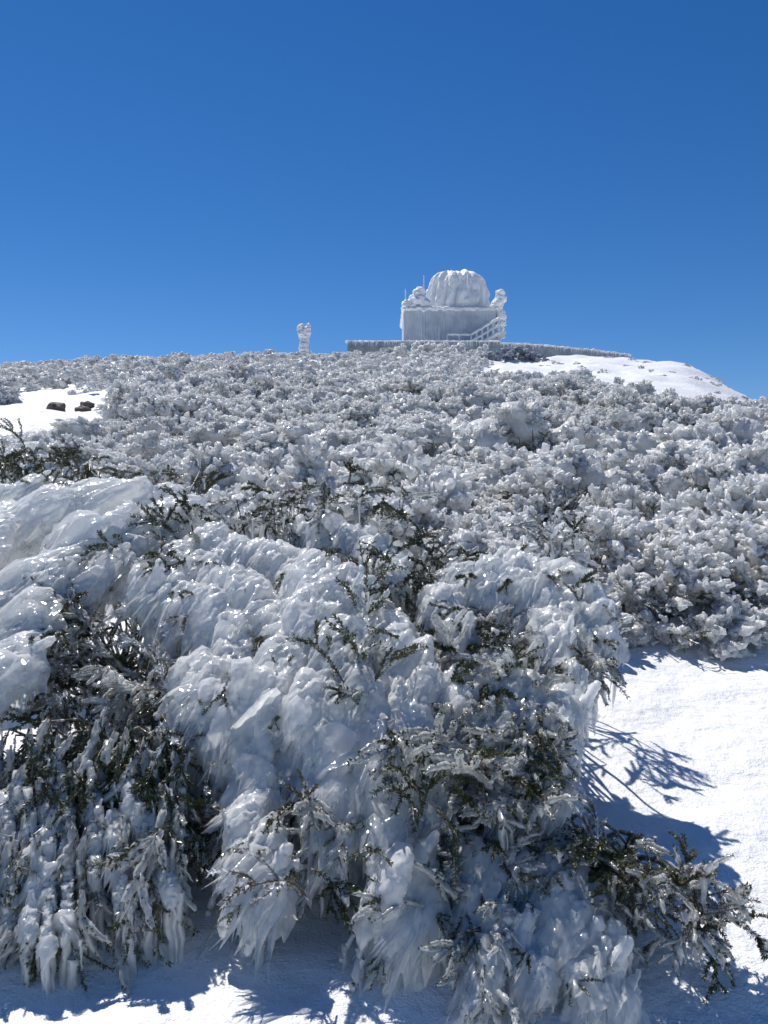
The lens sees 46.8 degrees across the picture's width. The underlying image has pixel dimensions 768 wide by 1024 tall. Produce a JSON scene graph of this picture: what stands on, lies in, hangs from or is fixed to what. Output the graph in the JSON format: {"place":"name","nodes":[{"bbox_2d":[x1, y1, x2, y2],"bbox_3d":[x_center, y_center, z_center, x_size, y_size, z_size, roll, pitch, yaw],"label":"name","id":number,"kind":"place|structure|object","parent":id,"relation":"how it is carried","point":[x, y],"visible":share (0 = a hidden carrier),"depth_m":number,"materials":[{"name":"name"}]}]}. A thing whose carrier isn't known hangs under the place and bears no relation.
{"place":"outdoors","nodes":[
{"label":"outdoors","id":0,"kind":"place"},
{"bbox_2d":[0,355,767,1023],"bbox_3d":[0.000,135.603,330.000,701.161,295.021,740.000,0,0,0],"label":"ground","id":1,"kind":"structure","parent":0,"point":[678,745],"depth_m":3.50,"materials":[{"name":"white snow"}]},
{"bbox_2d":[0,375,22,403],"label":"ice covered bush","id":2,"kind":"object","parent":1,"relation":"on","point":[9,390],"visible":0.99,"depth_m":27.77,"materials":[{"name":"white ice"}]},
{"bbox_2d":[0,438,105,479],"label":"ice covered bush","id":3,"kind":"object","parent":1,"relation":"on","point":[41,443],"visible":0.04,"depth_m":10.35,"materials":[{"name":"white ice"}]},
{"bbox_2d":[0,416,107,455],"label":"ice covered bush","id":4,"kind":"object","parent":1,"relation":"on","point":[84,428],"visible":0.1,"depth_m":14.53,"materials":[{"name":"white ice"}]},
{"bbox_2d":[7,452,102,483],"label":"ice covered bush","id":5,"kind":"object","parent":1,"relation":"on","point":[47,465],"visible":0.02,"depth_m":9.09,"materials":[{"name":"white ice"}]},
{"bbox_2d":[49,433,123,468],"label":"ice covered bush","id":6,"kind":"object","parent":1,"relation":"on","point":[104,443],"visible":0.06,"depth_m":11.40,"materials":[{"name":"white ice"}]},
{"bbox_2d":[0,712,208,996],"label":"ice covered bush","id":7,"kind":"object","parent":1,"relation":"on","point":[92,846],"visible":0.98,"depth_m":3.04,"materials":[{"name":"white ice"}]},
{"bbox_2d":[0,417,212,737],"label":"ice covered bush","id":8,"kind":"object","parent":1,"relation":"on","point":[55,523],"visible":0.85,"depth_m":4.48,"materials":[{"name":"white ice"}]},
{"bbox_2d":[105,414,168,442],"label":"ice covered bush","id":9,"kind":"object","parent":1,"relation":"on","point":[143,424],"visible":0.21,"depth_m":14.63,"materials":[{"name":"white ice"}]},
{"bbox_2d":[96,379,180,423],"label":"ice covered bush","id":10,"kind":"object","parent":1,"relation":"on","point":[122,393],"visible":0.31,"depth_m":20.59,"materials":[{"name":"white ice"}]},
{"bbox_2d":[93,454,194,494],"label":"ice covered bush","id":11,"kind":"object","parent":1,"relation":"on","point":[145,465],"visible":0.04,"depth_m":9.77,"materials":[{"name":"white ice"}]},
{"bbox_2d":[113,430,176,455],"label":"ice covered bush","id":12,"kind":"object","parent":1,"relation":"on","point":[119,438],"visible":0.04,"depth_m":13.26,"materials":[{"name":"white ice"}]},
{"bbox_2d":[125,416,178,436],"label":"ice covered bush","id":13,"kind":"object","parent":1,"relation":"on","point":[168,423],"visible":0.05,"depth_m":16.20,"materials":[{"name":"white ice"}]},
{"bbox_2d":[116,388,203,425],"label":"ice covered bush","id":14,"kind":"object","parent":1,"relation":"on","point":[159,403],"visible":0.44,"depth_m":19.75,"materials":[{"name":"white ice"}]},
{"bbox_2d":[135,372,189,392],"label":"ice covered bush","id":15,"kind":"object","parent":1,"relation":"on","point":[156,378],"visible":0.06,"depth_m":21.86,"materials":[{"name":"white ice"}]},
{"bbox_2d":[74,430,257,474],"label":"ice covered bush","id":16,"kind":"object","parent":1,"relation":"on","point":[147,448],"visible":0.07,"depth_m":11.50,"materials":[{"name":"white ice"}]},
{"bbox_2d":[168,373,203,386],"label":"ice covered bush","id":17,"kind":"object","parent":1,"relation":"on","point":[192,379],"visible":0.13,"depth_m":28.16,"materials":[{"name":"white ice"}]},
{"bbox_2d":[170,418,215,439],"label":"ice covered bush","id":18,"kind":"object","parent":1,"relation":"on","point":[187,425],"visible":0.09,"depth_m":15.90,"materials":[{"name":"white ice"}]},
{"bbox_2d":[183,377,239,398],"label":"ice covered bush","id":19,"kind":"object","parent":1,"relation":"on","point":[218,387],"visible":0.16,"depth_m":24.19,"materials":[{"name":"white ice"}]},
{"bbox_2d":[187,370,242,385],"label":"ice covered bush","id":20,"kind":"object","parent":1,"relation":"on","point":[208,375],"visible":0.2,"depth_m":28.44,"materials":[{"name":"white ice"}]},
{"bbox_2d":[151,441,293,502],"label":"ice covered bush","id":21,"kind":"object","parent":1,"relation":"on","point":[217,457],"visible":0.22,"depth_m":10.51,"materials":[{"name":"white ice"}]},
{"bbox_2d":[193,394,258,425],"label":"ice covered bush","id":22,"kind":"object","parent":1,"relation":"on","point":[209,409],"visible":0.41,"depth_m":19.90,"materials":[{"name":"white ice"}]},
{"bbox_2d":[217,360,248,382],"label":"ice covered bush","id":23,"kind":"object","parent":1,"relation":"on","point":[230,369],"visible":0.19,"depth_m":30.09,"materials":[{"name":"white ice"}]},
{"bbox_2d":[211,378,259,398],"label":"ice covered bush","id":24,"kind":"object","parent":1,"relation":"on","point":[237,388],"visible":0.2,"depth_m":27.27,"materials":[{"name":"white ice"}]},
{"bbox_2d":[184,413,301,457],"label":"ice covered bush","id":25,"kind":"object","parent":1,"relation":"on","point":[237,427],"visible":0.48,"depth_m":14.64,"materials":[{"name":"white ice"}]},
{"bbox_2d":[219,404,280,428],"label":"ice covered bush","id":26,"kind":"object","parent":1,"relation":"on","point":[241,411],"visible":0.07,"depth_m":16.55,"materials":[{"name":"white ice"}]},
{"bbox_2d":[226,433,293,456],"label":"ice covered bush","id":27,"kind":"object","parent":1,"relation":"on","point":[256,443],"visible":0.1,"depth_m":13.60,"materials":[{"name":"white ice"}]},
{"bbox_2d":[0,460,525,998],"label":"ice covered bush","id":28,"kind":"object","parent":1,"relation":"on","point":[300,648],"visible":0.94,"depth_m":3.43,"materials":[{"name":"white ice"}]},
{"bbox_2d":[196,484,329,539],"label":"ice covered bush","id":29,"kind":"object","parent":1,"relation":"on","point":[214,494],"visible":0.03,"depth_m":7.53,"materials":[{"name":"white ice"}]},
{"bbox_2d":[246,373,287,400],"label":"ice covered bush","id":30,"kind":"object","parent":1,"relation":"on","point":[266,382],"visible":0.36,"depth_m":27.19,"materials":[{"name":"white ice"}]},
{"bbox_2d":[249,393,287,404],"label":"ice covered bush","id":31,"kind":"object","parent":1,"relation":"on","point":[269,399],"visible":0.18,"depth_m":23.21,"materials":[{"name":"white ice"}]},
{"bbox_2d":[256,399,292,418],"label":"ice covered bush","id":32,"kind":"object","parent":1,"relation":"on","point":[277,407],"visible":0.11,"depth_m":20.44,"materials":[{"name":"white ice"}]},
{"bbox_2d":[271,408,301,424],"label":"ice covered bush","id":33,"kind":"object","parent":1,"relation":"on","point":[285,414],"visible":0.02,"depth_m":16.25,"materials":[{"name":"white ice"}]},
{"bbox_2d":[260,381,317,400],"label":"ice covered bush","id":34,"kind":"object","parent":1,"relation":"on","point":[283,389],"visible":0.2,"depth_m":23.91,"materials":[{"name":"white ice"}]},
{"bbox_2d":[286,373,320,386],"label":"ice covered bush","id":35,"kind":"object","parent":1,"relation":"on","point":[295,380],"visible":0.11,"depth_m":29.59,"materials":[{"name":"white ice"}]},
{"bbox_2d":[297,323,310,354],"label":"marker post","id":36,"kind":"object","parent":1,"relation":"on","point":[304,333],"visible":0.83,"depth_m":63.72,"materials":[{"name":"metal"}]},
{"bbox_2d":[237,466,387,505],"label":"ice covered bush","id":37,"kind":"object","parent":1,"relation":"on","point":[274,483],"visible":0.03,"depth_m":9.18,"materials":[{"name":"white ice"}]},
{"bbox_2d":[272,395,363,427],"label":"ice covered bush","id":38,"kind":"object","parent":1,"relation":"on","point":[306,406],"visible":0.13,"depth_m":16.90,"materials":[{"name":"white ice"}]},
{"bbox_2d":[277,418,359,449],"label":"ice covered bush","id":39,"kind":"object","parent":1,"relation":"on","point":[295,430],"visible":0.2,"depth_m":13.77,"materials":[{"name":"white ice"}]},
{"bbox_2d":[281,412,360,429],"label":"ice covered bush","id":40,"kind":"object","parent":1,"relation":"on","point":[328,418],"visible":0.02,"depth_m":15.57,"materials":[{"name":"white ice"}]},
{"bbox_2d":[287,385,357,404],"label":"ice covered bush","id":41,"kind":"object","parent":1,"relation":"on","point":[321,394],"visible":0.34,"depth_m":22.07,"materials":[{"name":"white ice"}]},
{"bbox_2d":[318,372,367,387],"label":"ice covered bush","id":42,"kind":"object","parent":1,"relation":"on","point":[343,379],"visible":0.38,"depth_m":29.31,"materials":[{"name":"white ice"}]},
{"bbox_2d":[305,425,391,453],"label":"ice covered bush","id":43,"kind":"object","parent":1,"relation":"on","point":[367,432],"visible":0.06,"depth_m":13.43,"materials":[{"name":"white ice"}]},
{"bbox_2d":[326,397,386,428],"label":"ice covered bush","id":44,"kind":"object","parent":1,"relation":"on","point":[356,408],"visible":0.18,"depth_m":17.16,"materials":[{"name":"white ice"}]},
{"bbox_2d":[325,486,426,612],"bbox_3d":[-0.132,0.400,7.179,1.868,1.216,1.974,0,0,32],"label":"ice covered bush","id":45,"kind":"object","parent":1,"relation":"on","point":[401,530],"visible":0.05,"depth_m":6.97,"materials":[{"name":"white ice"}]},
{"bbox_2d":[339,377,419,399],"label":"ice covered bush","id":46,"kind":"object","parent":1,"relation":"on","point":[368,388],"visible":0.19,"depth_m":22.74,"materials":[{"name":"white ice"}]},
{"bbox_2d":[361,400,401,422],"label":"ice covered bush","id":47,"kind":"object","parent":1,"relation":"on","point":[373,409],"visible":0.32,"depth_m":18.58,"materials":[{"name":"white ice"}]},
{"bbox_2d":[283,433,480,532],"bbox_3d":[-0.100,-0.138,9.766,2.363,1.410,2.722,0,0,2],"label":"ice covered bush","id":48,"kind":"object","parent":1,"relation":"on","point":[455,486],"visible":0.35,"depth_m":8.99,"materials":[{"name":"white ice"}]},
{"bbox_2d":[0,341,767,404],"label":"distant scrub","id":49,"kind":"object","parent":1,"relation":"on","point":[454,361],"visible":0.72,"depth_m":41.67,"materials":[{"name":"white plant"}]},
{"bbox_2d":[367,375,430,403],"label":"ice covered bush","id":50,"kind":"object","parent":1,"relation":"on","point":[418,383],"visible":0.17,"depth_m":22.06,"materials":[{"name":"white ice"}]},
{"bbox_2d":[358,391,449,418],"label":"ice covered bush","id":51,"kind":"object","parent":1,"relation":"on","point":[404,402],"visible":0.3,"depth_m":19.13,"materials":[{"name":"white ice"}]},
{"bbox_2d":[325,424,500,475],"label":"ice covered bush","id":52,"kind":"object","parent":1,"relation":"on","point":[358,450],"visible":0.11,"depth_m":11.77,"materials":[{"name":"white ice"}]},
{"bbox_2d":[370,412,469,433],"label":"ice covered bush","id":53,"kind":"object","parent":1,"relation":"on","point":[389,425],"visible":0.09,"depth_m":14.61,"materials":[{"name":"white ice"}]},
{"bbox_2d":[397,364,454,382],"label":"ice covered bush","id":54,"kind":"object","parent":1,"relation":"on","point":[431,374],"visible":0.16,"depth_m":25.36,"materials":[{"name":"white ice"}]},
{"bbox_2d":[407,419,460,456],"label":"ice covered bush","id":55,"kind":"object","parent":1,"relation":"on","point":[438,433],"visible":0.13,"depth_m":13.43,"materials":[{"name":"white ice"}]},
{"bbox_2d":[420,376,483,402],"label":"ice covered bush","id":56,"kind":"object","parent":1,"relation":"on","point":[436,392],"visible":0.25,"depth_m":21.02,"materials":[{"name":"white ice"}]},
{"bbox_2d":[400,269,506,340],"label":"observatory","id":57,"kind":"structure","parent":1,"relation":"on","point":[454,305],"depth_m":71.97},
{"bbox_2d":[437,458,480,480],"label":"ice covered bush","id":58,"kind":"object","parent":1,"relation":"on","point":[454,464],"visible":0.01,"depth_m":11.10,"materials":[{"name":"white ice"}]},
{"bbox_2d":[436,396,484,421],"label":"ice covered bush","id":59,"kind":"object","parent":1,"relation":"on","point":[453,407],"visible":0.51,"depth_m":19.91,"materials":[{"name":"white ice"}]},
{"bbox_2d":[436,382,505,409],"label":"ice covered bush","id":60,"kind":"object","parent":1,"relation":"on","point":[486,397],"visible":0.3,"depth_m":20.87,"materials":[{"name":"white ice"}]},
{"bbox_2d":[345,340,630,359],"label":"terrace wall","id":61,"kind":"structure","parent":1,"relation":"on","point":[494,346],"depth_m":68.00,"materials":[{"name":"concrete"}]},
{"bbox_2d":[462,485,513,520],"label":"ice covered bush","id":62,"kind":"object","parent":1,"relation":"on","point":[487,503],"visible":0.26,"depth_m":9.20,"materials":[{"name":"white ice"}]},
{"bbox_2d":[485,372,521,385],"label":"ice covered bush","id":63,"kind":"object","parent":1,"relation":"on","point":[502,378],"visible":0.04,"depth_m":26.07,"materials":[{"name":"white ice"}]},
{"bbox_2d":[427,398,604,456],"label":"ice covered bush","id":64,"kind":"object","parent":1,"relation":"on","point":[520,422],"visible":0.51,"depth_m":13.11,"materials":[{"name":"white ice"}]},
{"bbox_2d":[490,383,541,396],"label":"ice covered bush","id":65,"kind":"object","parent":1,"relation":"on","point":[507,389],"visible":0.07,"depth_m":22.20,"materials":[{"name":"white ice"}]},
{"bbox_2d":[503,346,530,360],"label":"ice covered bush","id":66,"kind":"object","parent":1,"relation":"on","point":[519,350],"visible":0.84,"depth_m":57.61,"materials":[{"name":"white ice"}]},
{"bbox_2d":[404,505,631,653],"bbox_3d":[0.754,0.479,6.566,1.574,1.061,2.317,0,0,-15],"label":"ice covered bush","id":67,"kind":"object","parent":1,"relation":"on","point":[486,534],"visible":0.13,"depth_m":6.19,"materials":[{"name":"white ice"}]},
{"bbox_2d":[405,491,635,864],"bbox_3d":[0.602,0.696,4.103,1.119,1.640,2.517,0,0,0],"label":"ice covered bush","id":68,"kind":"object","parent":1,"relation":"on","point":[530,692],"visible":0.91,"depth_m":3.54,"materials":[{"name":"white ice"}]},
{"bbox_2d":[489,399,575,428],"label":"ice covered bush","id":69,"kind":"object","parent":1,"relation":"on","point":[555,418],"visible":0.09,"depth_m":17.57,"materials":[{"name":"white ice"}]},
{"bbox_2d":[487,390,585,413],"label":"ice covered bush","id":70,"kind":"object","parent":1,"relation":"on","point":[514,396],"visible":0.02,"depth_m":19.30,"materials":[{"name":"white ice"}]},
{"bbox_2d":[510,432,571,453],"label":"ice covered bush","id":71,"kind":"object","parent":1,"relation":"on","point":[554,440],"visible":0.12,"depth_m":13.07,"materials":[{"name":"white ice"}]},
{"bbox_2d":[518,378,565,402],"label":"ice covered bush","id":72,"kind":"object","parent":1,"relation":"on","point":[541,386],"visible":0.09,"depth_m":23.04,"materials":[{"name":"white ice"}]},
{"bbox_2d":[480,460,608,529],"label":"ice covered bush","id":73,"kind":"object","parent":1,"relation":"on","point":[537,480],"visible":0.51,"depth_m":9.28,"materials":[{"name":"white ice"}]},
{"bbox_2d":[524,396,582,424],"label":"ice covered bush","id":74,"kind":"object","parent":1,"relation":"on","point":[560,404],"visible":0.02,"depth_m":18.94,"materials":[{"name":"white ice"}]},
{"bbox_2d":[462,438,649,521],"bbox_3d":[2.015,-0.262,10.805,2.262,1.201,2.671,0,0,-5],"label":"ice covered bush","id":75,"kind":"object","parent":1,"relation":"on","point":[588,466],"visible":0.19,"depth_m":10.22,"materials":[{"name":"white ice"}]},
{"bbox_2d":[542,374,587,399],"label":"ice covered bush","id":76,"kind":"object","parent":1,"relation":"on","point":[570,382],"visible":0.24,"depth_m":24.16,"materials":[{"name":"white ice"}]},
{"bbox_2d":[567,387,602,409],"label":"ice covered bush","id":77,"kind":"object","parent":1,"relation":"on","point":[587,395],"visible":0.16,"depth_m":22.03,"materials":[{"name":"white ice"}]},
{"bbox_2d":[569,406,609,419],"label":"ice covered bush","id":78,"kind":"object","parent":1,"relation":"on","point":[601,411],"visible":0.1,"depth_m":18.72,"materials":[{"name":"white ice"}]},
{"bbox_2d":[418,787,767,1023],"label":"ice covered bush","id":79,"kind":"object","parent":1,"relation":"on","point":[536,929],"visible":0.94,"depth_m":2.85,"materials":[{"name":"white ice"}]},
{"bbox_2d":[581,376,624,391],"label":"ice covered bush","id":80,"kind":"object","parent":1,"relation":"on","point":[601,384],"visible":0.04,"depth_m":24.33,"materials":[{"name":"white ice"}]},
{"bbox_2d":[583,383,639,412],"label":"ice covered bush","id":81,"kind":"object","parent":1,"relation":"on","point":[607,390],"depth_m":20.63,"materials":[{"name":"white ice"}]},
{"bbox_2d":[579,405,644,435],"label":"ice covered bush","id":82,"kind":"object","parent":1,"relation":"on","point":[619,418],"visible":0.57,"depth_m":17.39,"materials":[{"name":"white ice"}]},
{"bbox_2d":[555,505,675,611],"bbox_3d":[1.733,0.467,6.893,1.436,1.047,1.524,0,0,40],"label":"ice covered bush","id":83,"kind":"object","parent":1,"relation":"on","point":[619,534],"visible":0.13,"depth_m":6.59,"materials":[{"name":"white ice"}]},
{"bbox_2d":[587,384,650,412],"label":"ice covered bush","id":84,"kind":"object","parent":1,"relation":"on","point":[626,396],"visible":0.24,"depth_m":19.25,"materials":[{"name":"white ice"}]},
{"bbox_2d":[578,478,681,520],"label":"ice covered bush","id":85,"kind":"object","parent":1,"relation":"on","point":[648,504],"visible":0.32,"depth_m":8.70,"materials":[{"name":"white ice"}]},
{"bbox_2d":[607,572,666,620],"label":"ice covered bush","id":86,"kind":"object","parent":1,"relation":"on","point":[628,601],"visible":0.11,"depth_m":6.20,"materials":[{"name":"grey plant"}]},
{"bbox_2d":[582,429,699,470],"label":"ice covered bush","id":87,"kind":"object","parent":1,"relation":"on","point":[633,444],"visible":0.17,"depth_m":11.99,"materials":[{"name":"white ice"}]},
{"bbox_2d":[555,499,732,572],"bbox_3d":[2.092,0.372,7.481,1.966,0.968,1.461,0,0,24],"label":"ice covered bush","id":88,"kind":"object","parent":1,"relation":"on","point":[670,522],"visible":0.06,"depth_m":7.24,"materials":[{"name":"white ice"}]},
{"bbox_2d":[628,379,681,399],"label":"ice covered bush","id":89,"kind":"object","parent":1,"relation":"on","point":[644,387],"visible":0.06,"depth_m":24.25,"materials":[{"name":"white ice"}]},
{"bbox_2d":[630,399,688,432],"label":"ice covered bush","id":90,"kind":"object","parent":1,"relation":"on","point":[649,415],"visible":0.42,"depth_m":18.11,"materials":[{"name":"white ice"}]},
{"bbox_2d":[625,453,697,498],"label":"ice covered bush","id":91,"kind":"object","parent":1,"relation":"on","point":[672,481],"visible":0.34,"depth_m":10.91,"materials":[{"name":"white ice"}]},
{"bbox_2d":[641,393,708,432],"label":"ice covered bush","id":92,"kind":"object","parent":1,"relation":"on","point":[682,406],"visible":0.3,"depth_m":18.38,"materials":[{"name":"white ice"}]},
{"bbox_2d":[602,514,752,611],"bbox_3d":[2.424,0.490,7.077,1.648,0.944,1.276,0,0,-36],"label":"ice covered bush","id":93,"kind":"object","parent":1,"relation":"on","point":[646,547],"visible":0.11,"depth_m":6.78,"materials":[{"name":"white ice"}]},
{"bbox_2d":[592,542,767,661],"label":"ice covered bush","id":94,"kind":"object","parent":1,"relation":"on","point":[732,624],"visible":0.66,"depth_m":5.98,"materials":[{"name":"white ice"}]},
{"bbox_2d":[650,404,767,456],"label":"ice covered bush","id":95,"kind":"object","parent":1,"relation":"on","point":[719,427],"visible":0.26,"depth_m":12.41,"materials":[{"name":"white ice"}]},
{"bbox_2d":[652,473,767,531],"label":"ice covered bush","id":96,"kind":"object","parent":1,"relation":"on","point":[733,498],"visible":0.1,"depth_m":7.75,"materials":[{"name":"white ice"}]},
{"bbox_2d":[675,392,744,424],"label":"ice covered bush","id":97,"kind":"object","parent":1,"relation":"on","point":[708,403],"visible":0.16,"depth_m":18.99,"materials":[{"name":"white ice"}]},
{"bbox_2d":[653,522,767,634],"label":"ice covered bush","id":98,"kind":"object","parent":1,"relation":"on","point":[741,560],"visible":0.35,"depth_m":6.38,"materials":[{"name":"white ice"}]},
{"bbox_2d":[684,439,767,492],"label":"ice covered bush","id":99,"kind":"object","parent":1,"relation":"on","point":[705,466],"visible":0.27,"depth_m":10.60,"materials":[{"name":"white ice"}]},
{"bbox_2d":[705,514,767,552],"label":"ice covered bush","id":100,"kind":"object","parent":1,"relation":"on","point":[736,535],"visible":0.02,"depth_m":7.01,"materials":[{"name":"white ice"}]},
{"bbox_2d":[722,567,767,607],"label":"ice covered bush","id":101,"kind":"object","parent":1,"relation":"on","point":[756,576],"visible":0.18,"depth_m":6.48,"materials":[{"name":"white ice"}]},
{"bbox_2d":[0,0,767,399],"label":"sky","id":102,"kind":"structure","parent":0,"point":[193,177],"materials":[{"name":"blue"}]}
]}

